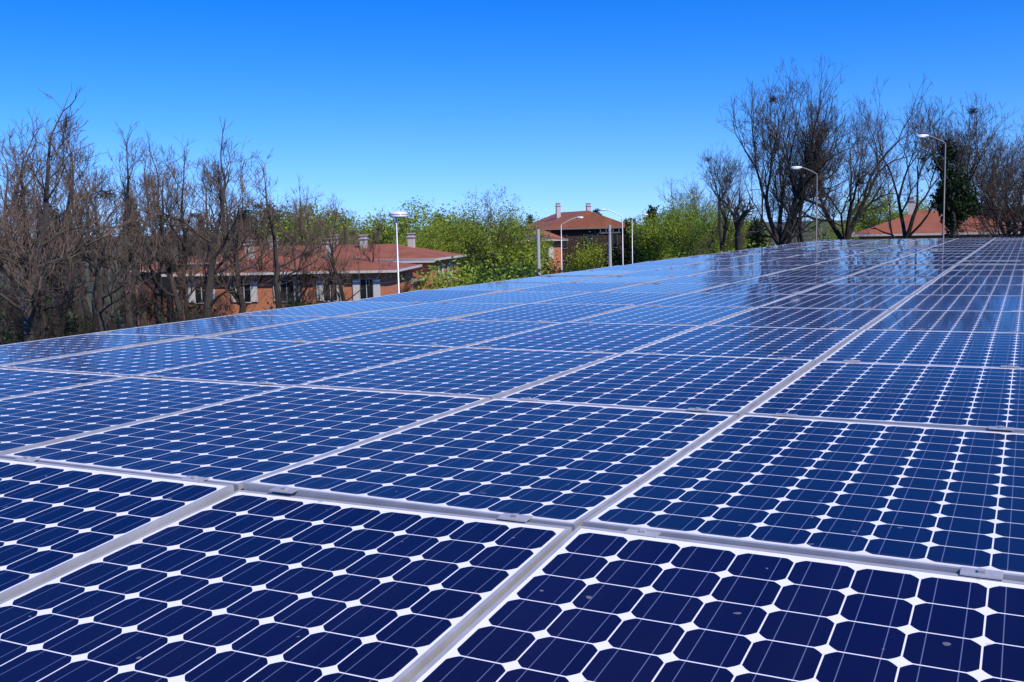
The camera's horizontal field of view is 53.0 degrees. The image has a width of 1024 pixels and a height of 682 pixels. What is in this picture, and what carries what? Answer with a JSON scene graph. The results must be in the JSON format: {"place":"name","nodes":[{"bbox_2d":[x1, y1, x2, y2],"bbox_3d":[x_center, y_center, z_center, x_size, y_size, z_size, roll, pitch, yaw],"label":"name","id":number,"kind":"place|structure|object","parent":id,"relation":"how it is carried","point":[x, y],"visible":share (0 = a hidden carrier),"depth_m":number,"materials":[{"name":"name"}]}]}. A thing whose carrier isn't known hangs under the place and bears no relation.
{"place":"outdoors","nodes":[
{"label":"outdoors","id":0,"kind":"place"},
{"bbox_2d":[0,219,887,341],"bbox_3d":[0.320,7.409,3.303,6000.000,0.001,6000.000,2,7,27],"label":"ground","id":1,"kind":"structure","parent":0,"point":[121,318],"depth_m":223.04,"materials":[{"name":"brown plant"}]},
{"bbox_2d":[0,131,31,331],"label":"bare tree","id":2,"kind":"object","parent":1,"relation":"on","point":[11,278],"visible":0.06,"depth_m":82.08,"materials":[{"name":"brown plant"}]},
{"bbox_2d":[0,302,46,344],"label":"evergreen shrub","id":3,"kind":"object","parent":1,"relation":"on","point":[8,339],"visible":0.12,"depth_m":44.41,"materials":[{"name":"green plant"}]},
{"bbox_2d":[0,200,57,300],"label":"bare tree","id":4,"kind":"object","parent":1,"relation":"on","point":[1,267],"visible":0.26,"depth_m":56.15,"materials":[{"name":"brown plant"}]},
{"bbox_2d":[0,319,63,344],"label":"shrub","id":5,"kind":"object","parent":1,"relation":"on","point":[58,335],"visible":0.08,"depth_m":42.29,"materials":[{"name":"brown plant"}]},
{"bbox_2d":[0,299,69,344],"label":"shrub","id":6,"kind":"object","parent":1,"relation":"on","point":[36,330],"visible":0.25,"depth_m":44.28,"materials":[{"name":"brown plant"}]},
{"bbox_2d":[0,120,71,318],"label":"bare tree","id":7,"kind":"object","parent":1,"relation":"on","point":[6,187],"visible":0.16,"depth_m":66.38,"materials":[{"name":"brown plant"}]},
{"bbox_2d":[0,136,71,289],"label":"bare tree","id":8,"kind":"object","parent":1,"relation":"on","point":[4,256],"visible":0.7,"depth_m":43.91,"materials":[{"name":"brown plant"}]},
{"bbox_2d":[0,284,97,342],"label":"shrub","id":9,"kind":"object","parent":1,"relation":"on","point":[52,310],"visible":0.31,"depth_m":49.20,"materials":[{"name":"brown plant"}]},
{"bbox_2d":[0,153,102,338],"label":"bare tree","id":10,"kind":"object","parent":1,"relation":"on","point":[42,317],"visible":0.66,"depth_m":46.92,"materials":[{"name":"brown plant"}]},
{"bbox_2d":[0,106,105,335],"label":"bare tree","id":11,"kind":"object","parent":1,"relation":"on","point":[22,187],"visible":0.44,"depth_m":50.89,"materials":[{"name":"brown plant"}]},
{"bbox_2d":[12,299,97,339],"bbox_3d":[-23.544,0.085,53.348,5.146,4.785,5.387,2,7,25],"label":"evergreen shrub","id":12,"kind":"object","parent":1,"relation":"on","point":[47,300],"visible":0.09,"depth_m":52.27,"materials":[{"name":"green plant"}]},
{"bbox_2d":[38,208,79,296],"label":"tree","id":13,"kind":"object","parent":1,"relation":"on","point":[49,279],"visible":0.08,"depth_m":125.64,"materials":[{"name":"green plant"}]},
{"bbox_2d":[8,114,113,334],"bbox_3d":[-23.128,-4.636,52.720,4.922,14.044,7.168,1,7,17],"label":"bare tree","id":14,"kind":"object","parent":1,"relation":"on","point":[70,262],"visible":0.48,"depth_m":52.70,"materials":[{"name":"brown plant"}]},
{"bbox_2d":[0,112,157,320],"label":"bare tree","id":15,"kind":"object","parent":1,"relation":"on","point":[74,160],"visible":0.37,"depth_m":63.23,"materials":[{"name":"brown plant"}]},
{"bbox_2d":[48,313,111,336],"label":"shrub","id":16,"kind":"object","parent":1,"relation":"on","point":[88,329],"visible":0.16,"depth_m":49.99,"materials":[{"name":"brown plant"}]},
{"bbox_2d":[0,81,161,341],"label":"bare tree","id":17,"kind":"object","parent":1,"relation":"on","point":[28,308],"visible":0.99,"depth_m":42.60,"materials":[{"name":"brown plant"}]},
{"bbox_2d":[35,132,134,324],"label":"bare tree","id":18,"kind":"object","parent":1,"relation":"on","point":[85,303],"visible":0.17,"depth_m":75.31,"materials":[{"name":"brown plant"}]},
{"bbox_2d":[39,141,139,331],"bbox_3d":[-23.739,-4.578,56.801,7.630,12.997,5.777,1,7,22],"label":"bare tree","id":19,"kind":"object","parent":1,"relation":"on","point":[100,260],"visible":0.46,"depth_m":56.97,"materials":[{"name":"brown plant"}]},
{"bbox_2d":[51,120,154,327],"bbox_3d":[-21.870,-5.010,55.984,7.023,13.967,4.337,1,7,23],"label":"bare tree","id":20,"kind":"object","parent":1,"relation":"on","point":[124,246],"visible":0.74,"depth_m":55.79,"materials":[{"name":"brown plant"}]},
{"bbox_2d":[72,285,144,333],"bbox_3d":[-19.268,-0.008,49.519,3.526,5.274,4.582,-4,7,-24],"label":"shrub","id":21,"kind":"object","parent":1,"relation":"on","point":[83,322],"visible":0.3,"depth_m":48.84,"materials":[{"name":"brown plant"}]},
{"bbox_2d":[56,164,165,331],"bbox_3d":[-18.048,-2.473,46.166,4.010,10.933,6.494,-6,8,-38],"label":"bare tree","id":22,"kind":"object","parent":1,"relation":"on","point":[101,322],"visible":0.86,"depth_m":46.14,"materials":[{"name":"brown plant"}]},
{"bbox_2d":[96,271,162,329],"bbox_3d":[-21.693,-1.019,57.633,3.040,5.592,5.246,-1,6,1],"label":"shrub","id":23,"kind":"object","parent":1,"relation":"on","point":[113,322],"visible":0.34,"depth_m":58.02,"materials":[{"name":"brown plant"}]},
{"bbox_2d":[89,295,172,329],"bbox_3d":[-23.137,-0.656,60.810,3.337,4.205,5.995,5,9,45],"label":"evergreen shrub","id":24,"kind":"object","parent":1,"relation":"on","point":[148,312],"visible":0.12,"depth_m":60.94,"materials":[{"name":"green plant"}]},
{"bbox_2d":[113,198,153,280],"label":"tree","id":25,"kind":"object","parent":1,"relation":"on","point":[129,258],"visible":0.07,"depth_m":160.23,"materials":[{"name":"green plant"}]},
{"bbox_2d":[108,145,165,326],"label":"bare tree","id":26,"kind":"object","parent":1,"relation":"on","point":[143,314],"visible":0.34,"depth_m":81.12,"materials":[{"name":"brown plant"}]},
{"bbox_2d":[107,128,193,323],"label":"bare tree","id":27,"kind":"object","parent":1,"relation":"on","point":[161,149],"visible":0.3,"depth_m":70.34,"materials":[{"name":"brown plant"}]},
{"bbox_2d":[101,160,211,324],"bbox_3d":[-21.369,-4.844,62.577,3.895,12.173,7.814,4,8,37],"label":"bare tree","id":28,"kind":"object","parent":1,"relation":"on","point":[157,291],"visible":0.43,"depth_m":62.26,"materials":[{"name":"brown plant"}]},
{"bbox_2d":[133,284,185,326],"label":"shrub","id":29,"kind":"object","parent":1,"relation":"on","point":[167,300],"visible":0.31,"depth_m":64.20,"materials":[{"name":"brown plant"}]},
{"bbox_2d":[105,158,228,318],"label":"bare tree","id":30,"kind":"object","parent":1,"relation":"on","point":[187,283],"visible":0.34,"depth_m":65.57,"materials":[{"name":"brown plant"}]},
{"bbox_2d":[124,149,217,321],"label":"bare tree","id":31,"kind":"object","parent":1,"relation":"on","point":[168,263],"visible":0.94,"depth_m":57.44,"materials":[{"name":"brown plant"}]},
{"bbox_2d":[141,136,210,322],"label":"bare tree","id":32,"kind":"object","parent":1,"relation":"on","point":[184,253],"visible":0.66,"depth_m":60.40,"materials":[{"name":"brown plant"}]},
{"bbox_2d":[149,290,231,323],"bbox_3d":[-13.847,0.400,44.884,4.947,5.272,2.866,2,7,25],"label":"shrub","id":33,"kind":"object","parent":1,"relation":"on","point":[191,313],"visible":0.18,"depth_m":44.33,"materials":[{"name":"brown plant"}]},
{"bbox_2d":[159,300,227,321],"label":"evergreen shrub","id":34,"kind":"object","parent":1,"relation":"on","point":[172,308],"visible":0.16,"depth_m":57.71,"materials":[{"name":"green plant"}]},
{"bbox_2d":[122,116,279,317],"bbox_3d":[-16.367,-5.506,58.515,8.497,14.191,7.215,1,7,20],"label":"bare tree","id":35,"kind":"object","parent":1,"relation":"on","point":[209,302],"visible":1,"depth_m":57.09,"materials":[{"name":"brown plant"}]},
{"bbox_2d":[176,148,236,257],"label":"bare tree","id":36,"kind":"object","parent":1,"relation":"on","point":[206,212],"visible":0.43,"depth_m":83.90,"materials":[{"name":"brown plant"}]},
{"bbox_2d":[185,165,277,249],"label":"bare tree","id":37,"kind":"object","parent":1,"relation":"on","point":[229,203],"visible":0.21,"depth_m":85.32,"materials":[{"name":"brown plant"}]},
{"bbox_2d":[184,147,282,261],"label":"bare tree","id":38,"kind":"object","parent":1,"relation":"on","point":[218,201],"visible":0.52,"depth_m":74.15,"materials":[{"name":"brown plant"}]},
{"bbox_2d":[190,170,280,312],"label":"bare tree","id":39,"kind":"object","parent":1,"relation":"on","point":[238,296],"visible":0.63,"depth_m":65.15,"materials":[{"name":"brown plant"}]},
{"bbox_2d":[205,200,302,246],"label":"tree","id":40,"kind":"object","parent":1,"relation":"on","point":[258,224],"visible":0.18,"depth_m":141.97,"materials":[{"name":"green plant"}]},
{"bbox_2d":[219,197,299,281],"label":"bare tree","id":41,"kind":"object","parent":1,"relation":"on","point":[259,265],"visible":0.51,"depth_m":69.51,"materials":[{"name":"brown plant"}]},
{"bbox_2d":[236,150,343,308],"bbox_3d":[-13.089,-4.997,60.163,6.920,12.592,4.274,2,7,24],"label":"bare tree","id":42,"kind":"object","parent":1,"relation":"on","point":[276,272],"visible":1,"depth_m":60.01,"materials":[{"name":"brown plant"}]},
{"bbox_2d":[246,293,333,309],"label":"evergreen shrub","id":43,"kind":"object","parent":1,"relation":"on","point":[296,303],"visible":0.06,"depth_m":53.80,"materials":[{"name":"green plant"}]},
{"bbox_2d":[161,238,421,316],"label":"house","id":44,"kind":"structure","parent":1,"relation":"on","point":[256,297],"depth_m":69.66,"materials":[{"name":"orange brick"}]},
{"bbox_2d":[257,206,326,305],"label":"bare tree","id":45,"kind":"object","parent":1,"relation":"on","point":[304,275],"visible":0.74,"depth_m":68.63,"materials":[{"name":"brown plant"}]},
{"bbox_2d":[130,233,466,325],"bbox_3d":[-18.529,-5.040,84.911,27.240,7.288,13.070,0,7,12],"label":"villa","id":46,"kind":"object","parent":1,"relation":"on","point":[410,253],"visible":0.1,"depth_m":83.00,"materials":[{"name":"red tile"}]},
{"bbox_2d":[274,174,323,245],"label":"bare tree","id":47,"kind":"object","parent":1,"relation":"on","point":[302,206],"visible":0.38,"depth_m":89.03,"materials":[{"name":"brown plant"}]},
{"bbox_2d":[258,198,356,245],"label":"tree","id":48,"kind":"object","parent":1,"relation":"on","point":[287,227],"visible":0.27,"depth_m":136.09,"materials":[{"name":"green plant"}]},
{"bbox_2d":[268,279,348,307],"bbox_3d":[-11.614,-1.173,58.383,4.644,5.246,5.240,-3,7,-17],"label":"shrub","id":49,"kind":"object","parent":1,"relation":"on","point":[283,297],"visible":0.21,"depth_m":57.35,"materials":[{"name":"brown plant"}]},
{"bbox_2d":[277,189,340,256],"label":"bare tree","id":50,"kind":"object","parent":1,"relation":"on","point":[303,232],"visible":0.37,"depth_m":82.19,"materials":[{"name":"brown plant"}]},
{"bbox_2d":[304,198,350,302],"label":"bare tree","id":51,"kind":"object","parent":1,"relation":"on","point":[333,279],"visible":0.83,"depth_m":64.79,"materials":[{"name":"brown plant"}]},
{"bbox_2d":[316,196,359,244],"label":"bare tree","id":52,"kind":"object","parent":1,"relation":"on","point":[347,225],"visible":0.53,"depth_m":94.31,"materials":[{"name":"brown plant"}]},
{"bbox_2d":[287,206,390,300],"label":"bare tree","id":53,"kind":"object","parent":1,"relation":"on","point":[340,283],"visible":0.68,"depth_m":65.78,"materials":[{"name":"brown plant"}]},
{"bbox_2d":[323,208,368,244],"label":"tree","id":54,"kind":"object","parent":1,"relation":"on","point":[350,221],"visible":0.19,"depth_m":169.23,"materials":[{"name":"green plant"}]},
{"bbox_2d":[336,220,401,288],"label":"bare tree","id":55,"kind":"object","parent":1,"relation":"on","point":[370,248],"visible":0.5,"depth_m":71.36,"materials":[{"name":"brown plant"}]},
{"bbox_2d":[348,209,400,244],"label":"tree","id":56,"kind":"object","parent":1,"relation":"on","point":[369,228],"visible":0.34,"depth_m":158.84,"materials":[{"name":"green plant"}]},
{"bbox_2d":[358,206,391,243],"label":"bare tree","id":57,"kind":"object","parent":1,"relation":"on","point":[376,231],"visible":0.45,"depth_m":98.71,"materials":[{"name":"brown plant"}]},
{"bbox_2d":[389,211,407,292],"bbox_3d":[-4.712,-1.307,43.877,0.835,8.446,0.562,-3,7,-11],"label":"street lamp","id":58,"kind":"object","parent":1,"relation":"on","point":[398,214],"visible":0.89,"depth_m":43.42,"materials":[{"name":"silver metal"}]},
{"bbox_2d":[399,265,419,292],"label":"shrub","id":59,"kind":"object","parent":1,"relation":"on","point":[406,287],"visible":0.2,"depth_m":71.78,"materials":[{"name":"brown plant"}]},
{"bbox_2d":[384,223,440,247],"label":"spring tree","id":60,"kind":"object","parent":1,"relation":"on","point":[405,239],"visible":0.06,"depth_m":97.67,"materials":[{"name":"green plant"}]},
{"bbox_2d":[390,216,471,261],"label":"spring tree","id":61,"kind":"object","parent":1,"relation":"on","point":[437,240],"visible":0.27,"depth_m":88.09,"materials":[{"name":"green plant"}]},
{"bbox_2d":[376,195,502,262],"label":"spring tree","id":62,"kind":"object","parent":1,"relation":"on","point":[410,222],"visible":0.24,"depth_m":102.06,"materials":[{"name":"green plant"}]},
{"bbox_2d":[401,249,524,291],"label":"bush","id":63,"kind":"object","parent":1,"relation":"on","point":[443,278],"visible":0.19,"depth_m":65.34,"materials":[{"name":"green plant"}]},
{"bbox_2d":[425,198,529,284],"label":"spring tree","id":64,"kind":"object","parent":1,"relation":"on","point":[469,234],"visible":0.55,"depth_m":97.16,"materials":[{"name":"green plant"}]},
{"bbox_2d":[439,179,536,270],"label":"young tree","id":65,"kind":"object","parent":1,"relation":"on","point":[490,223],"visible":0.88,"depth_m":96.66,"materials":[{"name":"green plant"}]},
{"bbox_2d":[460,258,543,285],"bbox_3d":[0.279,-1.849,58.897,6.637,5.934,7.345,1,7,21],"label":"bush","id":66,"kind":"object","parent":1,"relation":"on","point":[503,276],"visible":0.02,"depth_m":58.02,"materials":[{"name":"green plant"}]},
{"bbox_2d":[462,233,557,278],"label":"bush","id":67,"kind":"object","parent":1,"relation":"on","point":[528,259],"visible":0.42,"depth_m":98.16,"materials":[{"name":"green plant"}]},
{"bbox_2d":[476,211,546,267],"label":"spring tree","id":68,"kind":"object","parent":1,"relation":"on","point":[516,231],"visible":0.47,"depth_m":102.87,"materials":[{"name":"green plant"}]},
{"bbox_2d":[458,251,572,284],"bbox_3d":[0.711,-2.701,65.305,8.484,6.174,8.640,0,7,11],"label":"bush","id":69,"kind":"object","parent":1,"relation":"on","point":[511,274],"visible":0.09,"depth_m":64.02,"materials":[{"name":"green plant"}]},
{"bbox_2d":[496,222,554,269],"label":"spring tree","id":70,"kind":"object","parent":1,"relation":"on","point":[544,241],"visible":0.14,"depth_m":107.87,"materials":[{"name":"green plant"}]},
{"bbox_2d":[525,229,550,274],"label":"utility pole","id":71,"kind":"object","parent":1,"relation":"on","point":[537,237],"visible":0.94,"depth_m":65.64,"materials":[{"name":"grey concrete"}]},
{"bbox_2d":[513,228,565,270],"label":"house annex","id":72,"kind":"object","parent":1,"relation":"on","point":[557,245],"visible":0.18,"depth_m":112.28,"materials":[{"name":"orange brick"}]},
{"bbox_2d":[522,203,627,272],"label":"dark house","id":73,"kind":"structure","parent":1,"relation":"on","point":[592,222],"depth_m":118.22,"materials":[{"name":"brick"}]},
{"bbox_2d":[562,231,619,271],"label":"bush","id":74,"kind":"object","parent":1,"relation":"on","point":[585,257],"visible":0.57,"depth_m":116.20,"materials":[{"name":"green plant"}]},
{"bbox_2d":[599,225,619,266],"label":"utility pole","id":75,"kind":"object","parent":1,"relation":"on","point":[609,248],"visible":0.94,"depth_m":73.30,"materials":[{"name":"grey metal"}]},
{"bbox_2d":[613,218,643,265],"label":"conifer","id":76,"kind":"object","parent":1,"relation":"on","point":[627,245],"visible":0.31,"depth_m":116.32,"materials":[{"name":"green plant"}]},
{"bbox_2d":[626,205,673,264],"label":"conifer","id":77,"kind":"object","parent":1,"relation":"on","point":[651,208],"visible":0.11,"depth_m":109.99,"materials":[{"name":"green plant"}]},
{"bbox_2d":[621,208,718,262],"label":"spring tree","id":78,"kind":"object","parent":1,"relation":"on","point":[658,244],"visible":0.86,"depth_m":97.44,"materials":[{"name":"green plant"}]},
{"bbox_2d":[654,173,733,240],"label":"bare tree","id":79,"kind":"object","parent":1,"relation":"on","point":[691,191],"visible":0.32,"depth_m":121.56,"materials":[{"name":"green plant"}]},
{"bbox_2d":[660,239,727,259],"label":"bush","id":80,"kind":"object","parent":1,"relation":"on","point":[682,253],"visible":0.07,"depth_m":95.07,"materials":[{"name":"green plant"}]},
{"bbox_2d":[647,188,744,259],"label":"spring tree","id":81,"kind":"object","parent":1,"relation":"on","point":[679,212],"visible":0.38,"depth_m":102.69,"materials":[{"name":"green plant"}]},
{"bbox_2d":[680,141,749,255],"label":"bare tree","id":82,"kind":"object","parent":1,"relation":"on","point":[727,181],"visible":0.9,"depth_m":91.38,"materials":[{"name":"brown plant"}]},
{"bbox_2d":[691,199,772,252],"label":"spring tree","id":83,"kind":"object","parent":1,"relation":"on","point":[744,229],"visible":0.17,"depth_m":96.12,"materials":[{"name":"green plant"}]},
{"bbox_2d":[712,185,764,250],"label":"pollarded tree","id":84,"kind":"object","parent":1,"relation":"on","point":[737,219],"visible":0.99,"depth_m":62.18,"materials":[{"name":"brown plant"}]},
{"bbox_2d":[744,217,773,249],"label":"conifer","id":85,"kind":"object","parent":1,"relation":"on","point":[755,238],"visible":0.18,"depth_m":88.75,"materials":[{"name":"green plant"}]},
{"bbox_2d":[702,53,873,246],"bbox_3d":[17.734,-8.553,63.834,10.039,17.424,9.654,3,8,35],"label":"bare tree","id":86,"kind":"object","parent":1,"relation":"on","point":[778,236],"visible":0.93,"depth_m":62.50,"materials":[{"name":"brown plant"}]},
{"bbox_2d":[754,141,822,242],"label":"bare tree","id":87,"kind":"object","parent":1,"relation":"on","point":[798,230],"visible":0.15,"depth_m":95.57,"materials":[{"name":"brown plant"}]},
{"bbox_2d":[791,166,817,239],"bbox_3d":[14.684,-3.588,51.720,1.408,10.332,0.240,-1,6,0],"label":"street lamp","id":88,"kind":"object","parent":1,"relation":"on","point":[796,167],"visible":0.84,"depth_m":51.20,"materials":[{"name":"grey metal"}]},
{"bbox_2d":[802,207,866,240],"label":"bush","id":89,"kind":"object","parent":1,"relation":"on","point":[852,238],"visible":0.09,"depth_m":100.81,"materials":[{"name":"green plant"}]},
{"bbox_2d":[765,75,932,243],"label":"bare tree","id":90,"kind":"object","parent":1,"relation":"on","point":[870,183],"visible":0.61,"depth_m":65.06,"materials":[{"name":"brown plant"}]},
{"bbox_2d":[838,180,934,237],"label":"spring tree","id":91,"kind":"object","parent":1,"relation":"on","point":[871,212],"visible":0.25,"depth_m":112.79,"materials":[{"name":"green plant"}]},
{"bbox_2d":[871,197,928,222],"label":"spring tree","id":92,"kind":"object","parent":1,"relation":"on","point":[896,215],"visible":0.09,"depth_m":108.33,"materials":[{"name":"green plant"}]},
{"bbox_2d":[844,95,973,238],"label":"bare tree","id":93,"kind":"object","parent":1,"relation":"on","point":[908,233],"visible":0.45,"depth_m":75.97,"materials":[{"name":"brown plant"}]},
{"bbox_2d":[916,134,945,237],"bbox_3d":[18.676,-3.532,46.031,1.408,11.314,0.240,-1,6,0],"label":"street lamp","id":94,"kind":"object","parent":1,"relation":"on","point":[922,136],"visible":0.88,"depth_m":45.55,"materials":[{"name":"grey metal"}]},
{"bbox_2d":[851,197,1023,238],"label":"house","id":95,"kind":"structure","parent":1,"relation":"on","point":[931,226],"depth_m":82.34,"materials":[{"name":"red tile"}]},
{"bbox_2d":[921,138,983,237],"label":"evergreen tree","id":96,"kind":"object","parent":1,"relation":"on","point":[967,205],"visible":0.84,"depth_m":59.88,"materials":[{"name":"green plant"}]},
{"bbox_2d":[888,91,1023,237],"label":"bare tree","id":97,"kind":"object","parent":1,"relation":"on","point":[973,132],"visible":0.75,"depth_m":60.12,"materials":[{"name":"brown plant"}]},
{"bbox_2d":[923,124,1023,237],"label":"bare tree","id":98,"kind":"object","parent":1,"relation":"on","point":[1017,195],"visible":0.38,"depth_m":70.40,"materials":[{"name":"brown plant"}]},
{"bbox_2d":[960,134,1022,217],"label":"bare tree","id":99,"kind":"object","parent":1,"relation":"on","point":[997,170],"visible":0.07,"depth_m":84.72,"materials":[{"name":"brown plant"}]},
{"bbox_2d":[960,115,1023,237],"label":"bare tree","id":100,"kind":"object","parent":1,"relation":"on","point":[1020,204],"visible":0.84,"depth_m":64.31,"materials":[{"name":"brown plant"}]},
{"bbox_2d":[0,0,1023,236],"label":"sky","id":101,"kind":"structure","parent":0,"point":[572,104],"materials":[{"name":"blue"}]},
{"bbox_3d":[7.990,2.643,15.884,13.136,6.295,37.210,2,7,27],"label":"hall","id":102,"kind":"object","parent":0,"visible":0},
{"bbox_2d":[0,237,1023,681],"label":"solar panel frames","id":103,"kind":"structure","parent":102,"relation":"on","point":[426,661],"depth_m":3.16,"materials":[{"name":"silver metal"}]},
{"bbox_2d":[0,237,1023,681],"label":"solar panel cells","id":104,"kind":"object","parent":103,"relation":"in","point":[244,587],"visible":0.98,"depth_m":2.97,"materials":[{"name":"blue glass"}]},
{"bbox_2d":[6,253,1023,579],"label":"panel clamps","id":105,"kind":"object","parent":103,"relation":"attached to","point":[980,573],"visible":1,"depth_m":3.40,"materials":[{"name":"silver metal"}]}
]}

